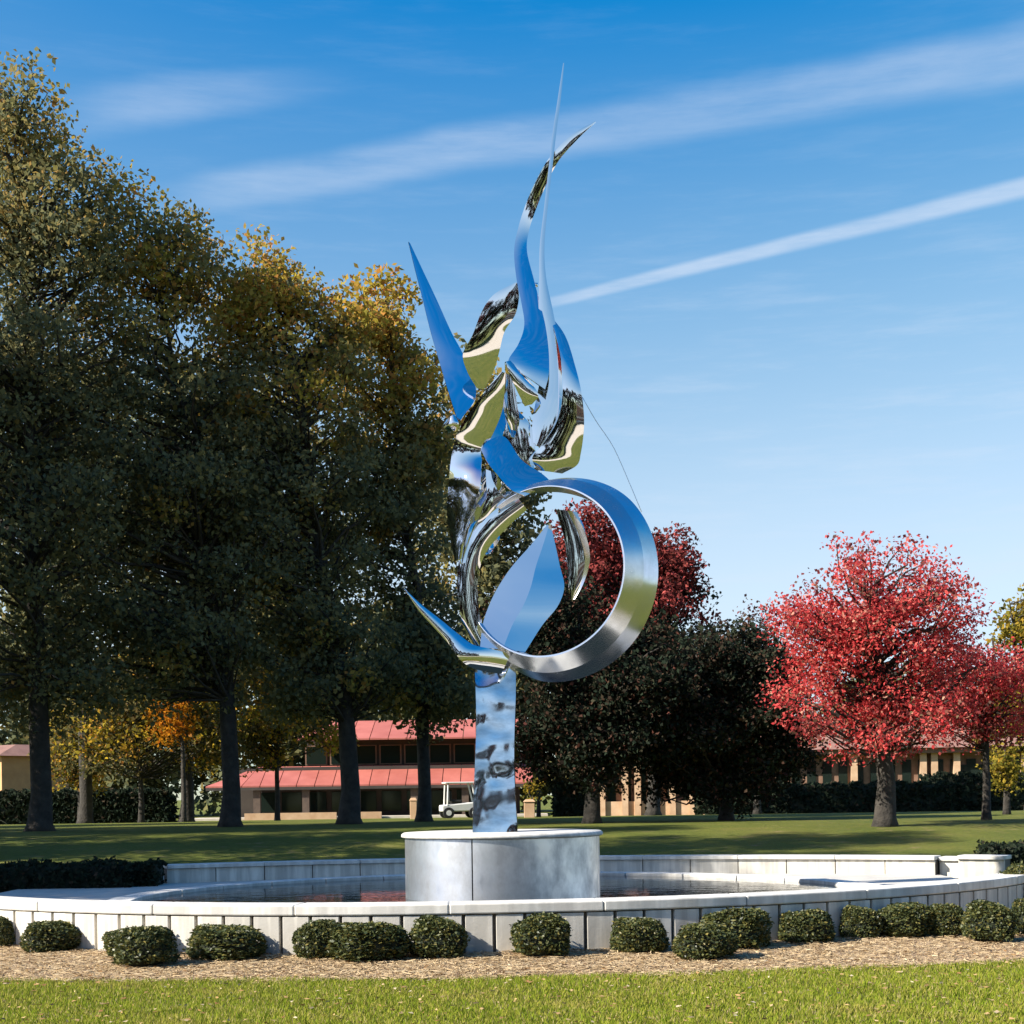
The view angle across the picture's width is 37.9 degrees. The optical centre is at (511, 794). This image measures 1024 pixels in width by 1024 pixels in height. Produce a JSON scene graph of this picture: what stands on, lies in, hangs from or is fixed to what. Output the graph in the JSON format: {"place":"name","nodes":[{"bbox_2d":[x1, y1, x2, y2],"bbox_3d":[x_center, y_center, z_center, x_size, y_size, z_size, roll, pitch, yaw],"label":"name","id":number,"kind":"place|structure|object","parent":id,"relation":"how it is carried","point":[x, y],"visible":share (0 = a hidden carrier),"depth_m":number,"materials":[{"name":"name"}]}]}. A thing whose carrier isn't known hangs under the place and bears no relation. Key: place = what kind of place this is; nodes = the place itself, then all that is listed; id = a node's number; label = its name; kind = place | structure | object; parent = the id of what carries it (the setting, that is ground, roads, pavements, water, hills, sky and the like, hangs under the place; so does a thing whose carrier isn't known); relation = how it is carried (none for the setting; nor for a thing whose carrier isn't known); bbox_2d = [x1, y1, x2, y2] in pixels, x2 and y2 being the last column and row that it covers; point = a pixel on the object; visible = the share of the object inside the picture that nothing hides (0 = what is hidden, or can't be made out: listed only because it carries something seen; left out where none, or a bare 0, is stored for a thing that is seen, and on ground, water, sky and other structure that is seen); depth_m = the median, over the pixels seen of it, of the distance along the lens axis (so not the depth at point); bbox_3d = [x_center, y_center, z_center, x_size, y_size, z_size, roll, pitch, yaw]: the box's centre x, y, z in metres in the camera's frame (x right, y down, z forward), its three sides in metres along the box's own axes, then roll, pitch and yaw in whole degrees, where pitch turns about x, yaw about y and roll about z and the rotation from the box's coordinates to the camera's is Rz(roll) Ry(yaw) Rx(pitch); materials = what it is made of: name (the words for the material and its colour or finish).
{"place":"outdoors","nodes":[
{"label":"outdoors","id":0,"kind":"place"},
{"bbox_2d":[0,744,68,791],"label":"tan building","id":1,"kind":"structure","parent":0,"point":[14,767],"depth_m":95.73,"materials":[{"name":"beige stone"}]},
{"bbox_2d":[0,873,956,899],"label":"terrace","id":2,"kind":"structure","parent":0,"point":[111,893],"depth_m":24.96,"materials":[{"name":"grey concrete"}]},
{"bbox_2d":[109,872,879,900],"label":"basin kerb","id":3,"kind":"structure","parent":2,"relation":"on","point":[165,892],"depth_m":25.21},
{"bbox_2d":[163,855,940,882],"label":"seat wall","id":4,"kind":"structure","parent":2,"relation":"on","point":[756,864],"depth_m":27.25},
{"bbox_2d":[141,876,845,904],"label":"water","id":5,"kind":"structure","parent":0,"point":[384,890],"depth_m":23.36,"materials":[{"name":"blue liquid"}]},
{"bbox_2d":[401,829,602,902],"bbox_3d":[-0.139,1.054,22.000,2.970,1.035,2.970,-1,0,0],"label":"drum pedestal","id":6,"kind":"object","parent":5,"relation":"in","point":[470,865],"visible":0.81,"depth_m":20.75,"materials":[{"name":"metal"}]},
{"bbox_2d":[402,63,657,831],"bbox_3d":[0.230,-5.148,21.953,3.791,11.579,1.495,-1,0,8],"label":"flame sculpture","id":7,"kind":"object","parent":6,"relation":"on","point":[486,508],"visible":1,"depth_m":22.01,"materials":[{"name":"metal"}]},
{"bbox_2d":[0,956,1023,1023],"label":"grass","id":8,"kind":"structure","parent":0,"point":[974,1005],"depth_m":11.54,"materials":[{"name":"green plant"}]},
{"bbox_2d":[0,795,1023,1023],"bbox_3d":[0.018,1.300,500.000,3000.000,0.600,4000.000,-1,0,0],"label":"ground","id":9,"kind":"structure","parent":0,"point":[948,833],"depth_m":40.68,"materials":[{"name":"green plant"}]},
{"bbox_2d":[0,855,140,892],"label":"hedge","id":10,"kind":"object","parent":9,"relation":"on","point":[95,872],"visible":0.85,"depth_m":25.60,"materials":[{"name":"green plant"}]},
{"bbox_2d":[26,699,125,817],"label":"tree","id":11,"kind":"object","parent":9,"relation":"on","point":[72,775],"visible":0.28,"depth_m":83.34,"materials":[{"name":"yellow plant"}]},
{"bbox_2d":[0,46,179,831],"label":"oak tree","id":12,"kind":"object","parent":9,"relation":"on","point":[34,240],"visible":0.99,"depth_m":49.46,"materials":[{"name":"green plant"}]},
{"bbox_2d":[0,786,179,824],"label":"hedge","id":13,"kind":"object","parent":9,"relation":"on","point":[114,805],"visible":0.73,"depth_m":90.82,"materials":[{"name":"green plant"}]},
{"bbox_2d":[0,332,188,823],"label":"oak tree","id":14,"kind":"object","parent":9,"relation":"on","point":[85,813],"visible":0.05,"depth_m":79.67,"materials":[{"name":"green plant"}]},
{"bbox_2d":[131,858,167,886],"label":"hedge","id":15,"kind":"object","parent":9,"relation":"on","point":[149,872],"visible":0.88,"depth_m":25.88,"materials":[{"name":"green plant"}]},
{"bbox_2d":[49,650,262,822],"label":"tree","id":16,"kind":"object","parent":9,"relation":"on","point":[112,743],"visible":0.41,"depth_m":77.46,"materials":[{"name":"yellow plant"}]},
{"bbox_2d":[21,159,308,826],"bbox_3d":[-12.827,-10.277,52.997,9.594,23.210,9.996,-1,0,-44],"label":"oak tree","id":17,"kind":"object","parent":9,"relation":"on","point":[194,637],"visible":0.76,"depth_m":51.84,"materials":[{"name":"green plant"}]},
{"bbox_2d":[143,697,201,821],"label":"tree","id":18,"kind":"object","parent":9,"relation":"on","point":[176,730],"visible":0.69,"depth_m":73.88,"materials":[{"name":"orange plant"}]},
{"bbox_2d":[89,349,388,821],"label":"oak tree","id":19,"kind":"object","parent":9,"relation":"on","point":[190,797],"visible":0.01,"depth_m":83.67,"materials":[{"name":"green plant"}]},
{"bbox_2d":[220,640,359,820],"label":"tree","id":20,"kind":"object","parent":9,"relation":"on","point":[267,733],"visible":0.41,"depth_m":81.44,"materials":[{"name":"green plant"}]},
{"bbox_2d":[166,223,431,823],"bbox_3d":[-7.864,-9.979,55.014,9.575,22.475,8.453,-1,0,0],"label":"oak tree","id":21,"kind":"object","parent":9,"relation":"on","point":[319,644],"visible":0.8,"depth_m":54.09,"materials":[{"name":"green plant"}]},
{"bbox_2d":[195,719,547,820],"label":"red roofed hall","id":22,"kind":"structure","parent":9,"relation":"on","point":[388,775],"depth_m":114.70,"materials":[{"name":"brick"}]},
{"bbox_2d":[305,746,326,764],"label":"window","id":23,"kind":"structure","parent":22,"relation":"in","point":[316,758],"depth_m":115.83,"materials":[{"name":"black glass"}]},
{"bbox_2d":[330,745,339,764],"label":"window","id":24,"kind":"structure","parent":22,"relation":"in","point":[335,760],"depth_m":115.83,"materials":[{"name":"black glass"}]},
{"bbox_2d":[357,745,376,764],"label":"window","id":25,"kind":"structure","parent":22,"relation":"in","point":[367,754],"depth_m":115.83,"materials":[{"name":"black glass"}]},
{"bbox_2d":[379,744,401,763],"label":"window","id":26,"kind":"structure","parent":22,"relation":"in","point":[388,754],"depth_m":115.83,"materials":[{"name":"black glass"}]},
{"bbox_2d":[404,744,416,763],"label":"window","id":27,"kind":"structure","parent":22,"relation":"in","point":[410,750],"depth_m":115.83,"materials":[{"name":"black glass"}]},
{"bbox_2d":[429,744,450,763],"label":"window","id":28,"kind":"structure","parent":22,"relation":"in","point":[439,753],"depth_m":115.83,"materials":[{"name":"black glass"}]},
{"bbox_2d":[454,743,475,762],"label":"window","id":29,"kind":"structure","parent":22,"relation":"in","point":[463,753],"depth_m":115.83,"materials":[{"name":"black glass"}]},
{"bbox_2d":[312,263,475,821],"bbox_3d":[-4.382,-9.624,58.109,7.264,21.669,6.399,-1,0,0],"label":"oak tree","id":30,"kind":"object","parent":9,"relation":"on","point":[420,450],"visible":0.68,"depth_m":57.16,"materials":[{"name":"green plant"}]},
{"bbox_2d":[409,798,416,818],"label":"stone post","id":31,"kind":"object","parent":9,"relation":"on","point":[413,804],"visible":0.69,"depth_m":65.85,"materials":[{"name":"beige stone"}]},
{"bbox_2d":[439,782,473,817],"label":"utility cart","id":32,"kind":"object","parent":9,"relation":"on","point":[447,810],"visible":0.84,"depth_m":69.51,"materials":[{"name":"white paint"}]},
{"bbox_2d":[410,332,551,726],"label":"oak tree","id":33,"kind":"object","parent":9,"relation":"on","point":[494,567],"visible":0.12,"depth_m":72.79,"materials":[{"name":"green plant"}]},
{"bbox_2d":[0,594,979,815],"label":"distant woods","id":34,"kind":"object","parent":9,"relation":"on","point":[213,797],"visible":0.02,"depth_m":134.74,"materials":[{"name":"green plant"}]},
{"bbox_2d":[0,873,1023,954],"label":"fountain wall","id":35,"kind":"structure","parent":9,"relation":"on","point":[485,924],"depth_m":15.01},
{"bbox_2d":[0,932,1023,983],"bbox_3d":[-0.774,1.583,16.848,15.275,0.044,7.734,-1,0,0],"label":"mulch bed","id":36,"kind":"object","parent":9,"relation":"on","point":[914,954],"visible":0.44,"depth_m":14.01,"materials":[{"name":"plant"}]},
{"bbox_2d":[0,916,15,946],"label":"shrub","id":37,"kind":"object","parent":36,"relation":"on","point":[7,936],"visible":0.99,"depth_m":15.94,"materials":[{"name":"green plant"}]},
{"bbox_2d":[19,920,81,952],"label":"shrub","id":38,"kind":"object","parent":36,"relation":"on","point":[50,936],"visible":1,"depth_m":15.30,"materials":[{"name":"green plant"}]},
{"bbox_2d":[100,925,166,955],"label":"shrub","id":39,"kind":"object","parent":36,"relation":"on","point":[108,943],"visible":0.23,"depth_m":14.77,"materials":[{"name":"green plant"}]},
{"bbox_2d":[111,925,181,967],"bbox_3d":[-3.455,1.428,14.078,0.646,0.416,0.589,-1,0,0],"label":"shrub","id":40,"kind":"object","parent":36,"relation":"on","point":[144,946],"visible":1,"depth_m":13.91,"materials":[{"name":"green plant"}]},
{"bbox_2d":[182,923,268,960],"bbox_3d":[-2.785,1.437,14.520,0.853,0.382,0.727,-1,0,6],"label":"shrub","id":41,"kind":"object","parent":36,"relation":"on","point":[214,942],"visible":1,"depth_m":14.31,"materials":[{"name":"green plant"}]},
{"bbox_2d":[291,919,340,959],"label":"shrub","id":42,"kind":"object","parent":36,"relation":"on","point":[311,937],"visible":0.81,"depth_m":14.28,"materials":[{"name":"green plant"}]},
{"bbox_2d":[325,920,412,961],"bbox_3d":[-1.362,1.405,14.289,0.876,0.405,0.760,-1,0,-17],"label":"shrub","id":43,"kind":"object","parent":36,"relation":"on","point":[370,941],"visible":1,"depth_m":14.04,"materials":[{"name":"green plant"}]},
{"bbox_2d":[407,914,470,959],"bbox_3d":[-0.709,1.369,14.342,0.640,0.456,0.536,-1,0,-11],"label":"shrub","id":44,"kind":"object","parent":36,"relation":"on","point":[432,936],"visible":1,"depth_m":14.16,"materials":[{"name":"green plant"}]},
{"bbox_2d":[509,911,572,957],"bbox_3d":[0.291,1.350,14.408,0.636,0.466,0.592,-1,0,-6],"label":"shrub","id":45,"kind":"object","parent":36,"relation":"on","point":[540,935],"visible":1,"depth_m":14.21,"materials":[{"name":"green plant"}]},
{"bbox_2d":[609,916,670,953],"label":"shrub","id":46,"kind":"object","parent":36,"relation":"on","point":[639,935],"visible":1,"depth_m":14.42,"materials":[{"name":"green plant"}]},
{"bbox_2d":[671,922,739,960],"bbox_3d":[1.819,1.379,14.041,0.653,0.369,0.541,-1,0,6],"label":"shrub","id":47,"kind":"object","parent":36,"relation":"on","point":[703,941],"visible":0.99,"depth_m":13.87,"materials":[{"name":"green plant"}]},
{"bbox_2d":[700,906,774,949],"bbox_3d":[2.234,1.329,14.871,0.749,0.454,0.698,-1,0,11],"label":"shrub","id":48,"kind":"object","parent":36,"relation":"on","point":[748,926],"visible":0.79,"depth_m":14.66,"materials":[{"name":"green plant"}]},
{"bbox_2d":[777,908,836,943],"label":"shrub","id":49,"kind":"object","parent":36,"relation":"on","point":[809,926],"visible":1,"depth_m":15.11,"materials":[{"name":"green plant"}]},
{"bbox_2d":[838,905,882,938],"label":"shrub","id":50,"kind":"object","parent":36,"relation":"on","point":[859,922],"visible":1,"depth_m":15.53,"materials":[{"name":"green plant"}]},
{"bbox_2d":[877,902,937,937],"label":"shrub","id":51,"kind":"object","parent":36,"relation":"on","point":[907,919],"visible":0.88,"depth_m":15.60,"materials":[{"name":"green plant"}]},
{"bbox_2d":[928,902,963,936],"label":"shrub","id":52,"kind":"object","parent":36,"relation":"on","point":[947,917],"visible":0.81,"depth_m":15.64,"materials":[{"name":"green plant"}]},
{"bbox_2d":[958,899,1021,942],"bbox_3d":[4.870,1.289,15.231,0.628,0.460,0.505,-1,0,6],"label":"shrub","id":53,"kind":"object","parent":36,"relation":"on","point":[984,920],"visible":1,"depth_m":15.07,"materials":[{"name":"green plant"}]},
{"bbox_2d":[998,860,1023,889],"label":"shrub","id":54,"kind":"object","parent":36,"relation":"on","point":[1015,868],"visible":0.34,"depth_m":18.29,"materials":[{"name":"green plant"}]},
{"bbox_2d":[1011,898,1023,935],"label":"shrub","id":55,"kind":"object","parent":36,"relation":"on","point":[1018,905],"visible":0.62,"depth_m":15.61,"materials":[{"name":"green plant"}]},
{"bbox_2d":[0,947,1023,1023],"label":"fallen leaves","id":56,"kind":"object","parent":9,"relation":"on","point":[706,1007],"visible":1,"depth_m":11.71,"materials":[{"name":"brown plant"}]},
{"bbox_2d":[523,799,534,817],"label":"stone post","id":57,"kind":"object","parent":9,"relation":"on","point":[529,808],"visible":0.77,"depth_m":65.76,"materials":[{"name":"beige stone"}]},
{"bbox_2d":[515,716,546,816],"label":"tree","id":58,"kind":"object","parent":9,"relation":"on","point":[538,812],"visible":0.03,"depth_m":89.89,"materials":[{"name":"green plant"}]},
{"bbox_2d":[518,778,544,801],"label":"potted plant","id":59,"kind":"object","parent":9,"relation":"on","point":[529,788],"visible":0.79,"depth_m":79.94,"materials":[{"name":"yellow plant"}]},
{"bbox_2d":[550,780,600,816],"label":"hedge","id":60,"kind":"object","parent":9,"relation":"on","point":[564,805],"visible":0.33,"depth_m":87.08,"materials":[{"name":"green plant"}]},
{"bbox_2d":[480,561,713,823],"bbox_3d":[2.853,-3.454,50.129,7.852,9.128,5.345,-1,0,0],"label":"dark tree","id":61,"kind":"object","parent":9,"relation":"on","point":[593,725],"visible":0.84,"depth_m":49.06,"materials":[{"name":"green plant"}]},
{"bbox_2d":[544,498,729,815],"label":"maple tree","id":62,"kind":"object","parent":9,"relation":"on","point":[678,587],"visible":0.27,"depth_m":67.05,"materials":[{"name":"red plant"}]},
{"bbox_2d":[619,614,834,820],"bbox_3d":[7.064,-2.567,51.941,8.309,7.237,6.618,-1,0,0],"label":"dark tree","id":63,"kind":"object","parent":9,"relation":"on","point":[720,752],"visible":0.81,"depth_m":50.82,"materials":[{"name":"green plant"}]},
{"bbox_2d":[725,594,784,813],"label":"maple tree","id":64,"kind":"object","parent":9,"relation":"on","point":[756,810],"visible":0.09,"depth_m":75.88,"materials":[{"name":"red plant"}]},
{"bbox_2d":[692,779,969,814],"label":"hedge","id":65,"kind":"object","parent":9,"relation":"on","point":[858,796],"visible":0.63,"depth_m":83.08,"materials":[{"name":"green plant"}]},
{"bbox_2d":[754,530,1016,826],"bbox_3d":[10.609,-3.260,42.965,6.684,8.633,6.759,-1,0,43],"label":"maple tree","id":66,"kind":"object","parent":9,"relation":"on","point":[868,624],"visible":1,"depth_m":42.28,"materials":[{"name":"red plant"}]},
{"bbox_2d":[939,856,958,878],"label":"recessed pier","id":67,"kind":"structure","parent":9,"relation":"on","point":[948,866],"depth_m":26.00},
{"bbox_2d":[914,635,1023,819],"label":"maple tree","id":68,"kind":"object","parent":9,"relation":"on","point":[983,728],"visible":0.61,"depth_m":46.69,"materials":[{"name":"red plant"}]},
{"bbox_2d":[918,770,1023,810],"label":"hedge","id":69,"kind":"object","parent":9,"relation":"on","point":[974,783],"visible":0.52,"depth_m":85.12,"materials":[{"name":"green plant"}]},
{"bbox_2d":[957,854,1011,878],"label":"end pier","id":70,"kind":"structure","parent":9,"relation":"on","point":[972,865],"depth_m":25.51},
{"bbox_2d":[968,583,1023,809],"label":"poplar tree","id":71,"kind":"object","parent":9,"relation":"on","point":[1015,628],"visible":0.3,"depth_m":71.88,"materials":[{"name":"yellow plant"}]},
{"bbox_2d":[973,839,1023,864],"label":"hedge","id":72,"kind":"object","parent":9,"relation":"on","point":[1014,849],"visible":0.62,"depth_m":28.20,"materials":[{"name":"green plant"}]},
{"bbox_2d":[975,742,1023,814],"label":"young tree","id":73,"kind":"object","parent":9,"relation":"on","point":[999,762],"visible":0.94,"depth_m":55.77,"materials":[{"name":"yellow plant"}]},
{"bbox_2d":[0,0,1023,799],"label":"sky","id":74,"kind":"structure","parent":0,"point":[784,247],"materials":[{"name":"blue"}]},
{"bbox_2d":[600,720,1023,815],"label":"stone building","id":75,"kind":"structure","parent":0,"point":[930,760],"depth_m":103.79,"materials":[{"name":"beige stone"}]},
{"bbox_2d":[607,769,615,800],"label":"window","id":76,"kind":"structure","parent":75,"relation":"in","point":[611,797],"depth_m":106.45,"materials":[{"name":"black glass"}]},
{"bbox_2d":[628,765,630,800],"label":"window","id":77,"kind":"structure","parent":75,"relation":"in","point":[629,780],"depth_m":106.24,"materials":[{"name":"black glass"}]},
{"bbox_2d":[641,773,645,800],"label":"window","id":78,"kind":"structure","parent":75,"relation":"in","point":[643,779],"depth_m":106.11,"materials":[{"name":"black glass"}]},
{"bbox_2d":[807,761,815,782],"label":"window","id":79,"kind":"structure","parent":75,"relation":"in","point":[813,778],"depth_m":104.26,"materials":[{"name":"black glass"}]},
{"bbox_2d":[822,761,831,783],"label":"window","id":80,"kind":"structure","parent":75,"relation":"in","point":[827,775],"depth_m":104.09,"materials":[{"name":"black glass"}]},
{"bbox_2d":[838,761,847,783],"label":"window","id":81,"kind":"structure","parent":75,"relation":"in","point":[842,769],"depth_m":103.93,"materials":[{"name":"black glass"}]},
{"bbox_2d":[858,761,863,783],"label":"window","id":82,"kind":"structure","parent":75,"relation":"in","point":[860,769],"depth_m":103.73,"materials":[{"name":"black glass"}]},
{"bbox_2d":[870,760,876,781],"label":"window","id":83,"kind":"structure","parent":75,"relation":"in","point":[873,775],"depth_m":103.60,"materials":[{"name":"black glass"}]},
{"bbox_2d":[902,760,910,782],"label":"window","id":84,"kind":"structure","parent":75,"relation":"in","point":[906,766],"depth_m":103.25,"materials":[{"name":"black glass"}]},
{"bbox_2d":[938,759,943,771],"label":"window","id":85,"kind":"structure","parent":75,"relation":"in","point":[940,761],"depth_m":102.90,"materials":[{"name":"black glass"}]},
{"bbox_2d":[950,759,952,772],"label":"window","id":86,"kind":"structure","parent":75,"relation":"in","point":[951,760],"depth_m":102.80,"materials":[{"name":"black glass"}]},
{"bbox_2d":[966,759,975,764],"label":"window","id":87,"kind":"structure","parent":75,"relation":"in","point":[968,761],"depth_m":102.59,"materials":[{"name":"black glass"}]},
{"bbox_2d":[960,764,981,773],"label":"window","id":88,"kind":"structure","parent":75,"relation":"in","point":[965,768],"depth_m":102.47,"materials":[{"name":"glass"}]}
]}

